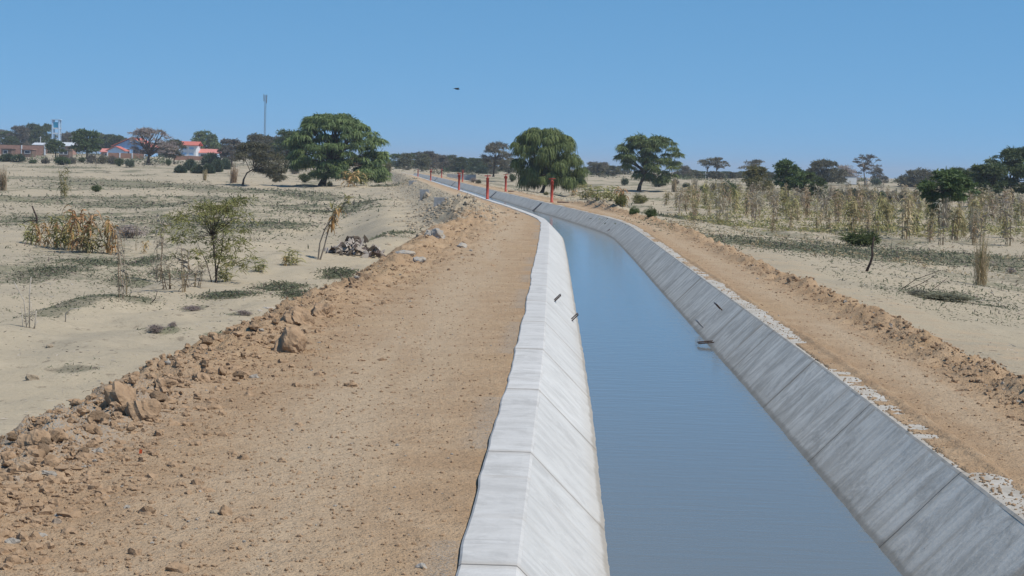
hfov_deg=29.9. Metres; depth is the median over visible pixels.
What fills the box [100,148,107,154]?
annex
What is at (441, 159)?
distant tree
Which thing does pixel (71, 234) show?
orange maize
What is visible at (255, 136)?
dusky tree
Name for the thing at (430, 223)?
spoil clods
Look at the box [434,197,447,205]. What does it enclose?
turnout box
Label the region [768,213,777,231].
dry maize
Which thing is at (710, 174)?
distant tree
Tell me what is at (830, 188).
dry grass
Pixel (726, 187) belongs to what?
dry maize
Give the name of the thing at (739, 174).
distant tree
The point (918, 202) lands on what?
dry maize
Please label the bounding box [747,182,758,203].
dry maize
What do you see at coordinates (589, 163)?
distant tree
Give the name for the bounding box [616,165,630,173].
distant tree
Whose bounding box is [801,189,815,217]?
dry maize
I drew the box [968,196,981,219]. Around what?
dry maize
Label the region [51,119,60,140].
water tower
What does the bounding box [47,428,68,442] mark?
boulder
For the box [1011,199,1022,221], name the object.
dry maize
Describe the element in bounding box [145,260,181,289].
shrub
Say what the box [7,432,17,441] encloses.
clod
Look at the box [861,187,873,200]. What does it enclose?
shrub
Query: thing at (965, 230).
dry maize
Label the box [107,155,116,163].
shrub
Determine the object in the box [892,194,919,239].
dry maize
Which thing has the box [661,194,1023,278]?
field litter
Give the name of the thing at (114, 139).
distant tree
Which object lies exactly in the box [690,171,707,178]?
distant tree
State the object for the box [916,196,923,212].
dry maize
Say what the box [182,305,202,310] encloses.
shrub
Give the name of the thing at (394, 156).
distant tree
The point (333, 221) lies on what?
leaning maize
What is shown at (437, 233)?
boulder
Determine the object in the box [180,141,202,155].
school block
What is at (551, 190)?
sluice gate post
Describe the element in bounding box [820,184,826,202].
dry maize
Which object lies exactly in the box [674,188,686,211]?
dry maize
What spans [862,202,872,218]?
dry maize
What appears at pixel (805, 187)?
dry maize
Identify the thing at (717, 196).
dry maize
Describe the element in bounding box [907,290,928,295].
shrub
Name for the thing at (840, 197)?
dry maize
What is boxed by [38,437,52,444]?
clod
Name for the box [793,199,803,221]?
dry maize
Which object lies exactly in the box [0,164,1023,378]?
ground weeds
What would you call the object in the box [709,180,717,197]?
dry maize
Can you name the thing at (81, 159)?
shrub
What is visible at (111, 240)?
orange maize
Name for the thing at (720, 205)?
dry maize
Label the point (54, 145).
leafy tree
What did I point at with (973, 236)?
dry maize
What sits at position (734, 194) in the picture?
dry maize
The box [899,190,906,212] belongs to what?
dry maize
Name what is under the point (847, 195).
dry maize
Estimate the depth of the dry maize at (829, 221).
101.54 m
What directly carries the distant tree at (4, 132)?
on the ground at (110, 332)
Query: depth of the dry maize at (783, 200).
133.60 m
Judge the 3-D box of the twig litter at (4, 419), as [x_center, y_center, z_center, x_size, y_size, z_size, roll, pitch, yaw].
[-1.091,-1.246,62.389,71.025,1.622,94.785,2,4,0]
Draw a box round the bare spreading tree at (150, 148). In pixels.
[127,127,178,164]
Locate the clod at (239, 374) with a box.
[232,371,243,377]
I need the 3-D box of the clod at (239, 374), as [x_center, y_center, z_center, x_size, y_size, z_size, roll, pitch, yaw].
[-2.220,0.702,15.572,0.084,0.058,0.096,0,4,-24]
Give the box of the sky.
[0,0,1023,181]
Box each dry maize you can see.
[111,219,131,297]
[122,262,132,296]
[135,213,138,250]
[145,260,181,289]
[151,214,171,281]
[166,243,194,291]
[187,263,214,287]
[658,190,672,204]
[671,187,679,206]
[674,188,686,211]
[681,187,692,210]
[684,186,691,200]
[687,183,700,207]
[689,203,699,219]
[691,199,698,212]
[694,187,700,202]
[699,180,710,202]
[700,193,707,205]
[705,199,712,213]
[708,189,725,223]
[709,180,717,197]
[711,187,724,208]
[717,192,726,214]
[718,182,729,202]
[723,180,732,197]
[723,198,730,221]
[727,185,745,209]
[731,197,738,211]
[740,189,753,217]
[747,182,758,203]
[748,196,759,222]
[752,192,760,217]
[756,181,766,203]
[756,196,764,218]
[766,186,773,205]
[768,192,783,221]
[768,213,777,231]
[769,189,782,212]
[777,187,792,214]
[782,197,791,216]
[785,205,795,228]
[788,196,800,217]
[792,185,800,208]
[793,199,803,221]
[801,185,810,205]
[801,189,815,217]
[811,184,822,213]
[813,212,820,228]
[818,208,824,224]
[819,198,825,218]
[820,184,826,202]
[821,204,837,230]
[822,194,831,218]
[830,197,845,223]
[831,191,843,216]
[834,189,846,208]
[839,197,863,232]
[840,196,854,220]
[846,184,852,202]
[851,184,862,205]
[854,192,868,224]
[858,186,866,203]
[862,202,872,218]
[862,207,874,231]
[867,206,886,232]
[868,187,877,206]
[868,200,879,223]
[872,200,898,230]
[873,192,887,215]
[883,198,899,223]
[887,188,899,211]
[887,189,899,218]
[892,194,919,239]
[897,189,912,216]
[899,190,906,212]
[905,192,915,211]
[907,205,925,233]
[913,193,926,217]
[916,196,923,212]
[924,212,937,234]
[924,218,935,242]
[926,208,937,225]
[928,198,951,244]
[944,203,967,240]
[958,219,967,236]
[962,196,983,230]
[964,188,972,207]
[966,211,983,244]
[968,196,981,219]
[973,198,991,227]
[976,187,987,205]
[977,202,995,241]
[985,192,998,221]
[992,196,1006,223]
[993,197,1016,245]
[995,216,1011,237]
[996,195,1012,225]
[998,189,1007,205]
[1005,188,1014,207]
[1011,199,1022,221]
[1018,194,1023,221]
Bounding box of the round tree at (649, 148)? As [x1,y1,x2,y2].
[613,132,685,191]
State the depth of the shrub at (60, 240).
65.59 m
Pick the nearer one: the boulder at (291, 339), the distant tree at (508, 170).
the boulder at (291, 339)
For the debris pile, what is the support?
on the ground at (110, 332)
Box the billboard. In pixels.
[845,176,856,184]
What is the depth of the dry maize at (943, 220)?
79.54 m
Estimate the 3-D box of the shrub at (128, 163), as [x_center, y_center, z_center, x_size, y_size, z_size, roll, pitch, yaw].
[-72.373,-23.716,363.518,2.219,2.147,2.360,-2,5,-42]
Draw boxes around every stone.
[25,373,39,380]
[214,366,225,375]
[396,250,415,255]
[413,256,425,262]
[415,563,426,568]
[457,242,466,247]
[786,275,799,282]
[961,365,974,369]
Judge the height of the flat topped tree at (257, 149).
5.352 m
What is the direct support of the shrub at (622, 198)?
on the ground at (110, 332)
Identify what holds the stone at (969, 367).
on the ground at (110, 332)
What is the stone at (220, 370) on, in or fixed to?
on the ground at (110, 332)
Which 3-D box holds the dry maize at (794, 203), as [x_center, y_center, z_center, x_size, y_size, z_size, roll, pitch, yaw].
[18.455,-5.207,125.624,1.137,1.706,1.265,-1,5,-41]
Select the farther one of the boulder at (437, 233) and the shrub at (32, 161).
the shrub at (32, 161)
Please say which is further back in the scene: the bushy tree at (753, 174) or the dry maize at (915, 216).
the bushy tree at (753, 174)
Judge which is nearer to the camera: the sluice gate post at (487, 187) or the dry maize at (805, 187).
the sluice gate post at (487, 187)
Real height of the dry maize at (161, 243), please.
1.923 m
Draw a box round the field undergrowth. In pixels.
[673,185,1023,236]
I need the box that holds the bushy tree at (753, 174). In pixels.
[740,165,773,196]
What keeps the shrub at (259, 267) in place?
on the ground at (110, 332)
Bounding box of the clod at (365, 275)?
[360,273,370,278]
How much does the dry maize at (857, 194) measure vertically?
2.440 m
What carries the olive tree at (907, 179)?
on the ground at (110, 332)
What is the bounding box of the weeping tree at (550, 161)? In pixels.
[508,127,589,192]
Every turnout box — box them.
[420,189,428,199]
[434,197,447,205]
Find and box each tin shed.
[32,143,50,153]
[62,142,76,154]
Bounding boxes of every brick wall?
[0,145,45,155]
[107,152,144,158]
[173,156,202,159]
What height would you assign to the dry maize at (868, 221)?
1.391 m
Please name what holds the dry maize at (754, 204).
on the ground at (110, 332)
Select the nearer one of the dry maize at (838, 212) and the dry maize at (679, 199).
the dry maize at (838, 212)
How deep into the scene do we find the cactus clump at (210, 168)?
293.33 m
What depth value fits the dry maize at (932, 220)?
96.90 m
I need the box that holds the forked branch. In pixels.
[22,206,37,223]
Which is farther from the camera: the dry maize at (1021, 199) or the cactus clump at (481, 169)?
the cactus clump at (481, 169)
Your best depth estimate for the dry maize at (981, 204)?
122.28 m
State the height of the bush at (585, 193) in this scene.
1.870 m
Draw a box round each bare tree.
[837,164,862,181]
[852,154,882,184]
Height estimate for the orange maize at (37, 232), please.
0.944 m
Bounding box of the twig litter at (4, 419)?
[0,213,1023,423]
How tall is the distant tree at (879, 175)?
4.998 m
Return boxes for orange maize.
[27,221,46,245]
[37,220,53,246]
[49,219,61,247]
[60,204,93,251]
[60,220,77,249]
[70,210,102,252]
[98,216,113,253]
[104,221,123,254]
[139,240,148,252]
[336,170,365,186]
[614,187,630,206]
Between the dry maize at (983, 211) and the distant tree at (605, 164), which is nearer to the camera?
the dry maize at (983, 211)
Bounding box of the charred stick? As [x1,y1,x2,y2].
[865,237,874,271]
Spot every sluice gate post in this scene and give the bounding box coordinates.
[458,173,461,189]
[485,174,490,198]
[503,174,507,191]
[549,177,555,201]
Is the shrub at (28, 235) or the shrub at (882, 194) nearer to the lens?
the shrub at (28, 235)
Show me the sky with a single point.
(932, 85)
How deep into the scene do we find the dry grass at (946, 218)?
107.31 m
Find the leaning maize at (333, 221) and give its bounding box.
[317,193,352,259]
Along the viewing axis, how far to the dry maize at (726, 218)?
113.18 m
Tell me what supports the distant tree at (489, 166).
on the ground at (110, 332)
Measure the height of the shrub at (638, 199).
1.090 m
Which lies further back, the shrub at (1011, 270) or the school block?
the school block
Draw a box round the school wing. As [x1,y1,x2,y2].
[198,149,221,156]
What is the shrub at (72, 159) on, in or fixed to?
on the ground at (110, 332)
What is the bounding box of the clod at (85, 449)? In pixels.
[77,446,88,453]
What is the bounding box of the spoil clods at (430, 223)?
[353,173,519,246]
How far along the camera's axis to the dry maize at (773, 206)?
114.38 m
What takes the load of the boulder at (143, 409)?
on the ground at (110, 332)
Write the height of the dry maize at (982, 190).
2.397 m
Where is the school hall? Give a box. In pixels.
[112,137,157,156]
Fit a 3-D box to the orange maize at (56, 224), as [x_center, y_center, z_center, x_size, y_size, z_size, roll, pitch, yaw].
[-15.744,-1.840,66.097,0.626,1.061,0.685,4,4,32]
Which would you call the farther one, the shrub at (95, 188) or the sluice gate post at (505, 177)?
the shrub at (95, 188)
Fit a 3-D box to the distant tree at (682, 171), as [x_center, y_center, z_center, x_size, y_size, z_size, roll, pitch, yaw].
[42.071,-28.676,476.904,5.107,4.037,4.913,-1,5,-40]
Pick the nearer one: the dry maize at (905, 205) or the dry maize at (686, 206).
the dry maize at (686, 206)
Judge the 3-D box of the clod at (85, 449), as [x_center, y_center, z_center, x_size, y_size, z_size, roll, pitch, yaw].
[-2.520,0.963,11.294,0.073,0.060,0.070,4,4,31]
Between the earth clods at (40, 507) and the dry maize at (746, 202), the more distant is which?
the dry maize at (746, 202)
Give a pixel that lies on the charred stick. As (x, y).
(869, 264)
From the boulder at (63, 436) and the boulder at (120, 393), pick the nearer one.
the boulder at (63, 436)
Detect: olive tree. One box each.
[804,159,848,183]
[894,167,938,186]
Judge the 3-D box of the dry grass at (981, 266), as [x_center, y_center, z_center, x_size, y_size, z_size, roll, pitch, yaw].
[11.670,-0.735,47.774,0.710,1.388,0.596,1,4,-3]
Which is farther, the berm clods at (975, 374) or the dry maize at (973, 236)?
the dry maize at (973, 236)
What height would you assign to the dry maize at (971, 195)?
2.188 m
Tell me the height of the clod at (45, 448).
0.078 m
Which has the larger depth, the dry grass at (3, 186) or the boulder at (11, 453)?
the dry grass at (3, 186)
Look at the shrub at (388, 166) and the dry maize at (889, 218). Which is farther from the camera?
the shrub at (388, 166)
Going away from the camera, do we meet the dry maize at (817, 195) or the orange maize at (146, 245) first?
the orange maize at (146, 245)
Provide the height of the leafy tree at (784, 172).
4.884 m
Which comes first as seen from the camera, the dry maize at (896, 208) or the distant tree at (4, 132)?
the dry maize at (896, 208)
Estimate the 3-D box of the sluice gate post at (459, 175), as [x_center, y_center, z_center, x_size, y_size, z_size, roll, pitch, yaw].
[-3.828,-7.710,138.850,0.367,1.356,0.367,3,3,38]
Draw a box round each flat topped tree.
[231,141,289,185]
[697,157,714,170]
[710,157,730,170]
[739,159,764,168]
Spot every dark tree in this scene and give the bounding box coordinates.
[969,162,1009,205]
[983,145,1023,202]
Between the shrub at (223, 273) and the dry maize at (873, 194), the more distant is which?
the dry maize at (873, 194)
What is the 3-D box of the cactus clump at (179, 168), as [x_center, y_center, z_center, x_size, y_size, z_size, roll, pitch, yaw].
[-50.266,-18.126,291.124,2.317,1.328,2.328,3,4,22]
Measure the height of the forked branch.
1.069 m
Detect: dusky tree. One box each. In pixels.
[216,138,247,166]
[243,132,282,159]
[271,129,296,171]
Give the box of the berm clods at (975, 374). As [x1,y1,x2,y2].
[613,209,1023,460]
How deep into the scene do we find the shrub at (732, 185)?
224.65 m
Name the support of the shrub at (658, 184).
on the ground at (110, 332)
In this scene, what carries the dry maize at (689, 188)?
on the ground at (110, 332)
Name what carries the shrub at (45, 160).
on the ground at (110, 332)
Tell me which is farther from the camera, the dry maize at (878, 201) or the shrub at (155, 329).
the dry maize at (878, 201)
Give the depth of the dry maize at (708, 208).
128.66 m
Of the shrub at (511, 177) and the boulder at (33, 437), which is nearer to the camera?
the boulder at (33, 437)
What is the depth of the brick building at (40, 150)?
528.76 m
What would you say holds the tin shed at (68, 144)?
on the ground at (110, 332)
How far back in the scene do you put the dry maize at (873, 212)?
122.46 m
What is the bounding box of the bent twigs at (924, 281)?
[902,270,946,290]
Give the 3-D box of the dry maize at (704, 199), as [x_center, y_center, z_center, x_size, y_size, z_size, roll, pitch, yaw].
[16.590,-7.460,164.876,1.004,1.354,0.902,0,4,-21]
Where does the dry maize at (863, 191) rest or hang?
on the ground at (110, 332)
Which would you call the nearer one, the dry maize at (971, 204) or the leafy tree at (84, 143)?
the dry maize at (971, 204)
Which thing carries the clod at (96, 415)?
on the ground at (110, 332)
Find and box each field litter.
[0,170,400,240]
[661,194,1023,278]
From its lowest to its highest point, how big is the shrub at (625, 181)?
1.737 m
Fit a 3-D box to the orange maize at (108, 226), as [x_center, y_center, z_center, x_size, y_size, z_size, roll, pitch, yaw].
[-13.610,-1.747,64.261,0.803,1.362,0.879,4,4,35]
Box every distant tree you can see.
[0,131,15,143]
[1,135,18,144]
[6,125,29,144]
[25,122,43,145]
[27,125,49,145]
[42,123,56,142]
[61,132,80,149]
[93,133,109,152]
[101,134,113,148]
[104,135,124,147]
[390,152,403,167]
[394,153,412,168]
[406,153,415,164]
[410,151,422,165]
[412,153,431,170]
[418,151,439,170]
[433,154,449,169]
[447,157,461,170]
[453,157,472,171]
[465,157,480,167]
[470,158,487,167]
[484,158,497,170]
[498,159,514,173]
[584,161,597,173]
[586,163,605,175]
[592,162,610,171]
[604,165,621,175]
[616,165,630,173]
[673,165,690,177]
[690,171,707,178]
[704,171,725,178]
[722,172,740,178]
[733,172,745,177]
[762,172,779,180]
[870,168,883,181]
[880,176,888,182]
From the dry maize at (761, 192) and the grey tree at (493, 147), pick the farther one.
the grey tree at (493, 147)
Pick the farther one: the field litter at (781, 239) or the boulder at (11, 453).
the field litter at (781, 239)
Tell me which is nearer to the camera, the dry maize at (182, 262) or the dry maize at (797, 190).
the dry maize at (182, 262)
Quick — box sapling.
[149,194,261,282]
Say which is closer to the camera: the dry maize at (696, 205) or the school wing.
the dry maize at (696, 205)
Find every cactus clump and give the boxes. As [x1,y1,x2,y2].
[0,153,12,161]
[10,153,25,161]
[174,164,187,172]
[182,158,197,169]
[189,164,202,173]
[199,164,215,173]
[200,152,220,164]
[211,158,223,171]
[221,158,231,169]
[462,166,475,172]
[475,165,487,173]
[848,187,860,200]
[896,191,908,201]
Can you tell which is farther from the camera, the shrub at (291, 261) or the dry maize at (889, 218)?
the dry maize at (889, 218)
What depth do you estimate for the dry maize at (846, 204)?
124.89 m
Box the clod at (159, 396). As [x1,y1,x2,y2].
[149,391,167,401]
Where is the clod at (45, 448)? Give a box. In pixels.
[36,443,49,454]
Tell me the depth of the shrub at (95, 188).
154.63 m
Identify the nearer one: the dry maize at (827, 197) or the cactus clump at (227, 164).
the dry maize at (827, 197)
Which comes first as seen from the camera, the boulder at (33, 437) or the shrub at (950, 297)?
the boulder at (33, 437)
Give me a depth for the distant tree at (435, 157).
483.88 m
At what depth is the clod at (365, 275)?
28.56 m
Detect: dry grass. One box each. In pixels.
[0,166,9,190]
[202,168,207,180]
[228,162,239,182]
[671,176,676,191]
[689,176,698,191]
[827,182,835,200]
[939,195,952,230]
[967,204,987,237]
[971,232,991,285]
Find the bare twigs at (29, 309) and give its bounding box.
[13,279,37,328]
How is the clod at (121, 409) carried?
on the ground at (110, 332)
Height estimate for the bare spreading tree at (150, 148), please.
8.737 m
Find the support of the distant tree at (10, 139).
on the ground at (110, 332)
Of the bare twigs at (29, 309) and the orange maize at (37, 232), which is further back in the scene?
the orange maize at (37, 232)
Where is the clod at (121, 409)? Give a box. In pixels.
[114,405,126,414]
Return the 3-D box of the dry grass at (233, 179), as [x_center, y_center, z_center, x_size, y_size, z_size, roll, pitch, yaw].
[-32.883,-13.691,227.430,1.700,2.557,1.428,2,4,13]
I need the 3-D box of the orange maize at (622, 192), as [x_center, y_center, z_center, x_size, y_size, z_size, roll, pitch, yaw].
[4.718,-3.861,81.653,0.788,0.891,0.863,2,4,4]
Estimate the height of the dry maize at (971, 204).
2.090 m
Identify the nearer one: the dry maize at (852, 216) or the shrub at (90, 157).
the dry maize at (852, 216)
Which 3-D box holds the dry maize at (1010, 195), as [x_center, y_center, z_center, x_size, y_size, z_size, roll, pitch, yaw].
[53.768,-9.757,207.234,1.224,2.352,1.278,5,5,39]
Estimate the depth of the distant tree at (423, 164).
458.74 m
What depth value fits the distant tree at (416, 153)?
577.72 m
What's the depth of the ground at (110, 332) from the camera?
20.44 m
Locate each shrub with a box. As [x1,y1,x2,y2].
[17,221,44,244]
[28,159,36,163]
[41,157,49,163]
[41,211,79,248]
[53,154,71,164]
[69,156,76,163]
[74,224,108,252]
[77,156,85,162]
[86,152,97,162]
[90,185,102,191]
[97,154,109,163]
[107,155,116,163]
[114,158,123,165]
[115,223,149,237]
[124,157,134,166]
[146,323,166,332]
[165,159,171,165]
[167,321,175,327]
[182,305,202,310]
[211,262,237,281]
[235,310,253,315]
[248,257,269,271]
[267,161,281,177]
[276,249,307,265]
[297,172,310,182]
[385,161,391,171]
[488,169,498,173]
[509,173,515,181]
[614,193,627,206]
[621,177,628,185]
[628,207,639,214]
[632,193,650,203]
[644,204,657,217]
[650,177,667,186]
[718,175,738,194]
[834,225,884,246]
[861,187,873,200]
[869,178,881,185]
[872,190,886,199]
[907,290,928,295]
[918,292,978,302]
[1007,267,1016,273]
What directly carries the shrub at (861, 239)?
on the ground at (110, 332)
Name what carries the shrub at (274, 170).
on the ground at (110, 332)
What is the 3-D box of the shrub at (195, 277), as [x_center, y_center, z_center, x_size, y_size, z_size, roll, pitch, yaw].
[-5.750,-0.232,35.498,0.638,0.465,0.598,1,4,-14]
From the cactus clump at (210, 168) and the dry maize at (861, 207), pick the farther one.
the cactus clump at (210, 168)
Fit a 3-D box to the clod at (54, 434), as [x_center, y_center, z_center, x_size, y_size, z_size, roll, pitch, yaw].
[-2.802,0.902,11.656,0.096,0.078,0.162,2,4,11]
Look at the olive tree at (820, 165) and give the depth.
397.68 m
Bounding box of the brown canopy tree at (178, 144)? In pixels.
[163,139,186,163]
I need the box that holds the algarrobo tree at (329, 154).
[280,112,392,185]
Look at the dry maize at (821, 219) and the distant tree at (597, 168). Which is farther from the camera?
the distant tree at (597, 168)
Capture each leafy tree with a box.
[45,138,67,157]
[68,128,108,158]
[191,129,223,149]
[772,158,810,199]
[793,170,829,199]
[915,166,979,226]
[949,167,975,188]
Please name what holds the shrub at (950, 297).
on the ground at (110, 332)
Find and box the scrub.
[0,152,1023,190]
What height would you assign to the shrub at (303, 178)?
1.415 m
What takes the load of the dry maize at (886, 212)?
on the ground at (110, 332)
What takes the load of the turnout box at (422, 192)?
on the ground at (110, 332)
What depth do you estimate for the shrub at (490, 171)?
438.73 m
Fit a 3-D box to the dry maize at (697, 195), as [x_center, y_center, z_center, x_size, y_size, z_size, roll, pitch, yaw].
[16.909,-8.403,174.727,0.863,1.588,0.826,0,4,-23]
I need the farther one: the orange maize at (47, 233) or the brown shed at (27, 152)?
the brown shed at (27, 152)
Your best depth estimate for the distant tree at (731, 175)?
478.22 m
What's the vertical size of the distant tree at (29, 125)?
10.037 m
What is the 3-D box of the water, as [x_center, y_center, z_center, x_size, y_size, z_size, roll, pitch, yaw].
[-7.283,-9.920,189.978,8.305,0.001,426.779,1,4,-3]
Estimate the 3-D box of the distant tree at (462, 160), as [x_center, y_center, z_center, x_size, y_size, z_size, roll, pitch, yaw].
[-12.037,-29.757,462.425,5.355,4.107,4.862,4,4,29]
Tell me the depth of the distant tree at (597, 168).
463.28 m
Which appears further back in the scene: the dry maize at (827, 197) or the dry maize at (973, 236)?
the dry maize at (827, 197)
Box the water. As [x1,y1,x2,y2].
[422,177,901,575]
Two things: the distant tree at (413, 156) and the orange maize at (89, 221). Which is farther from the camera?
the distant tree at (413, 156)
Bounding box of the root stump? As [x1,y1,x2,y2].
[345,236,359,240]
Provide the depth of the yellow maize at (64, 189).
133.22 m
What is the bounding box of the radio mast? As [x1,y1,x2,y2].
[263,95,266,134]
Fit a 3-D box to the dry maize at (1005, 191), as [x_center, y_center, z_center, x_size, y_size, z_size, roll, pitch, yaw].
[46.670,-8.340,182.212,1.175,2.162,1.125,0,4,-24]
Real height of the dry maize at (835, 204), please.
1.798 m
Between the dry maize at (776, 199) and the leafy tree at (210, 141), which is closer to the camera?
the dry maize at (776, 199)
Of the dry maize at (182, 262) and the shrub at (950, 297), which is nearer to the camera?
the dry maize at (182, 262)
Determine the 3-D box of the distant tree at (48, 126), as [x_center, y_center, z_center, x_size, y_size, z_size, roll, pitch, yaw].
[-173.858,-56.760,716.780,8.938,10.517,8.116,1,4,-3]
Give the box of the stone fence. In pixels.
[447,174,475,179]
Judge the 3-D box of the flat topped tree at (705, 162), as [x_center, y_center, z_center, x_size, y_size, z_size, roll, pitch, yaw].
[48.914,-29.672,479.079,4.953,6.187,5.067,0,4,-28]
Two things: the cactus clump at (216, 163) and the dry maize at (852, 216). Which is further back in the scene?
the cactus clump at (216, 163)
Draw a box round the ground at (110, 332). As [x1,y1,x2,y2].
[0,154,1023,575]
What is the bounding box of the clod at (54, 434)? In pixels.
[49,430,59,442]
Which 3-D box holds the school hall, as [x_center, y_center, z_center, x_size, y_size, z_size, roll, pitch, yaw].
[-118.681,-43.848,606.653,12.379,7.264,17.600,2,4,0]
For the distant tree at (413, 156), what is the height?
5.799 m
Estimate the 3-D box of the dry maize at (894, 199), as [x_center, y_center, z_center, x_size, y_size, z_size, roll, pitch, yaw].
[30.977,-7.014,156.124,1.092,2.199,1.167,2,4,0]
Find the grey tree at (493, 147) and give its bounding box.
[478,140,513,176]
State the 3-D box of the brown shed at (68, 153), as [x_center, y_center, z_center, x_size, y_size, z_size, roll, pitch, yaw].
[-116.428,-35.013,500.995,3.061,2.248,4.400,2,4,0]
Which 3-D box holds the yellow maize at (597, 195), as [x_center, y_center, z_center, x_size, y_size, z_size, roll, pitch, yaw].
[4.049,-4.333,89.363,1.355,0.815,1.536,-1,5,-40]
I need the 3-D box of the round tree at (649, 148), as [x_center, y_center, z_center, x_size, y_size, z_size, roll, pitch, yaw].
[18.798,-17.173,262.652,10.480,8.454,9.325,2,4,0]
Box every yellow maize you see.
[56,167,71,198]
[343,171,372,184]
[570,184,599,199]
[587,186,610,200]
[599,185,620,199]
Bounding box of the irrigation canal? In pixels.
[406,173,1023,575]
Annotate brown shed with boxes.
[0,148,15,155]
[21,149,36,156]
[59,149,72,157]
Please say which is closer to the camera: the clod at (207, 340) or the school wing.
the clod at (207, 340)
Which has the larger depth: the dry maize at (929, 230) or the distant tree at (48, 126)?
the distant tree at (48, 126)
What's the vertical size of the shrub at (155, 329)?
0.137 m
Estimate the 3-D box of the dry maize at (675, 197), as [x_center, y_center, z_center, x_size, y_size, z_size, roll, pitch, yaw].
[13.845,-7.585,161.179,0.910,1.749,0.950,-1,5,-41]
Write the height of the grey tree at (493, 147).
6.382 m
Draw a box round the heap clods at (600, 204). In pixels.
[568,199,639,216]
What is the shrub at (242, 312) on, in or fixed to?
on the ground at (110, 332)
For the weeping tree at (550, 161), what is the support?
on the ground at (110, 332)
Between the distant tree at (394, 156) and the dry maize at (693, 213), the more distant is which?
the distant tree at (394, 156)
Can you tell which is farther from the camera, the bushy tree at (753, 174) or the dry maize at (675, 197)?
the bushy tree at (753, 174)
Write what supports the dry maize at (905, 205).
on the ground at (110, 332)
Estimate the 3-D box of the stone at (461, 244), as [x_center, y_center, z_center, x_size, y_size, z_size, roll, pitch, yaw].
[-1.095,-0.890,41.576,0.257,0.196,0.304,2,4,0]
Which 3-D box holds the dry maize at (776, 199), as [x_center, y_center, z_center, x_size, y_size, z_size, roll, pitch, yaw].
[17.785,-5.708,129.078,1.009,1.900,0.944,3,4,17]
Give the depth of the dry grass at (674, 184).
259.42 m
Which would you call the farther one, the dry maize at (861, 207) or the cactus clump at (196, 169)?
the cactus clump at (196, 169)
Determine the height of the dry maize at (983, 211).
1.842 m
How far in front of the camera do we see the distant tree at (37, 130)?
647.53 m
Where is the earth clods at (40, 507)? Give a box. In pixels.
[0,202,522,573]
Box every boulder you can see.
[0,451,16,457]
[16,429,50,447]
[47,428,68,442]
[98,381,135,407]
[125,398,160,421]
[153,377,178,389]
[192,372,210,381]
[273,326,307,352]
[280,306,314,325]
[311,303,334,317]
[424,228,444,238]
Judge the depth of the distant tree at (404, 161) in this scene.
473.15 m
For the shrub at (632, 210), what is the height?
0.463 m
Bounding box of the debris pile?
[324,235,385,257]
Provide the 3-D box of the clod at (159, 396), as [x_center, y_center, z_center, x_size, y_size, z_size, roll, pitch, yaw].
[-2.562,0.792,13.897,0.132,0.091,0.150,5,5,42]
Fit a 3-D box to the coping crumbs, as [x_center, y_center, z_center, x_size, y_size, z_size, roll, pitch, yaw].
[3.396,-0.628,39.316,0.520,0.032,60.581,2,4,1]
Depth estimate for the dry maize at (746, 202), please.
121.15 m
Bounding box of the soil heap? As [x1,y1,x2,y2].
[422,192,430,198]
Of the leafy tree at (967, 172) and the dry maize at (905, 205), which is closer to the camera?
the dry maize at (905, 205)
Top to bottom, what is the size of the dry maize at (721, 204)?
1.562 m
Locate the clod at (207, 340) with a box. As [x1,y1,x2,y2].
[201,336,212,345]
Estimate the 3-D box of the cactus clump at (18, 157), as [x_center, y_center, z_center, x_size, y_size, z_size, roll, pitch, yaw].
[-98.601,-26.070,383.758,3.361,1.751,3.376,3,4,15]
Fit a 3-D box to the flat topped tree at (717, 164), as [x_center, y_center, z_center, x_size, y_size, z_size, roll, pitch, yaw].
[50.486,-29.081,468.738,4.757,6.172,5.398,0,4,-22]
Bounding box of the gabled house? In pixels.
[106,146,128,152]
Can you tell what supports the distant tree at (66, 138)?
on the ground at (110, 332)
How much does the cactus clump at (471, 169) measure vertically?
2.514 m
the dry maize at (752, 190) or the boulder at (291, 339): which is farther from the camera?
the dry maize at (752, 190)
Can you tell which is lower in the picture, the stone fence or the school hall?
the stone fence
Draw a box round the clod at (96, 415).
[87,410,109,421]
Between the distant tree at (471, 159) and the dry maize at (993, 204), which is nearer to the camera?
the dry maize at (993, 204)
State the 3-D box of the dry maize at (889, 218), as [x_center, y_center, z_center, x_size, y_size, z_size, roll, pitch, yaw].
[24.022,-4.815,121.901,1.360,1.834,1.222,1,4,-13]
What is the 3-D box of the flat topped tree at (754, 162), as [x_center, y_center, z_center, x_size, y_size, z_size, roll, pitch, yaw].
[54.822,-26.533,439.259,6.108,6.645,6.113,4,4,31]
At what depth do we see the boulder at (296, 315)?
20.57 m
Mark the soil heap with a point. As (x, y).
(426, 194)
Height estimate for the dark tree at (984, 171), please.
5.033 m
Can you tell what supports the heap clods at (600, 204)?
on the ground at (110, 332)
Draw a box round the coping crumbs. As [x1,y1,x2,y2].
[616,218,1023,515]
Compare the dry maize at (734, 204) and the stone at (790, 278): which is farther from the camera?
the dry maize at (734, 204)
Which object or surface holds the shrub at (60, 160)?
on the ground at (110, 332)
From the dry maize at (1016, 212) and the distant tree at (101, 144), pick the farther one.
the distant tree at (101, 144)

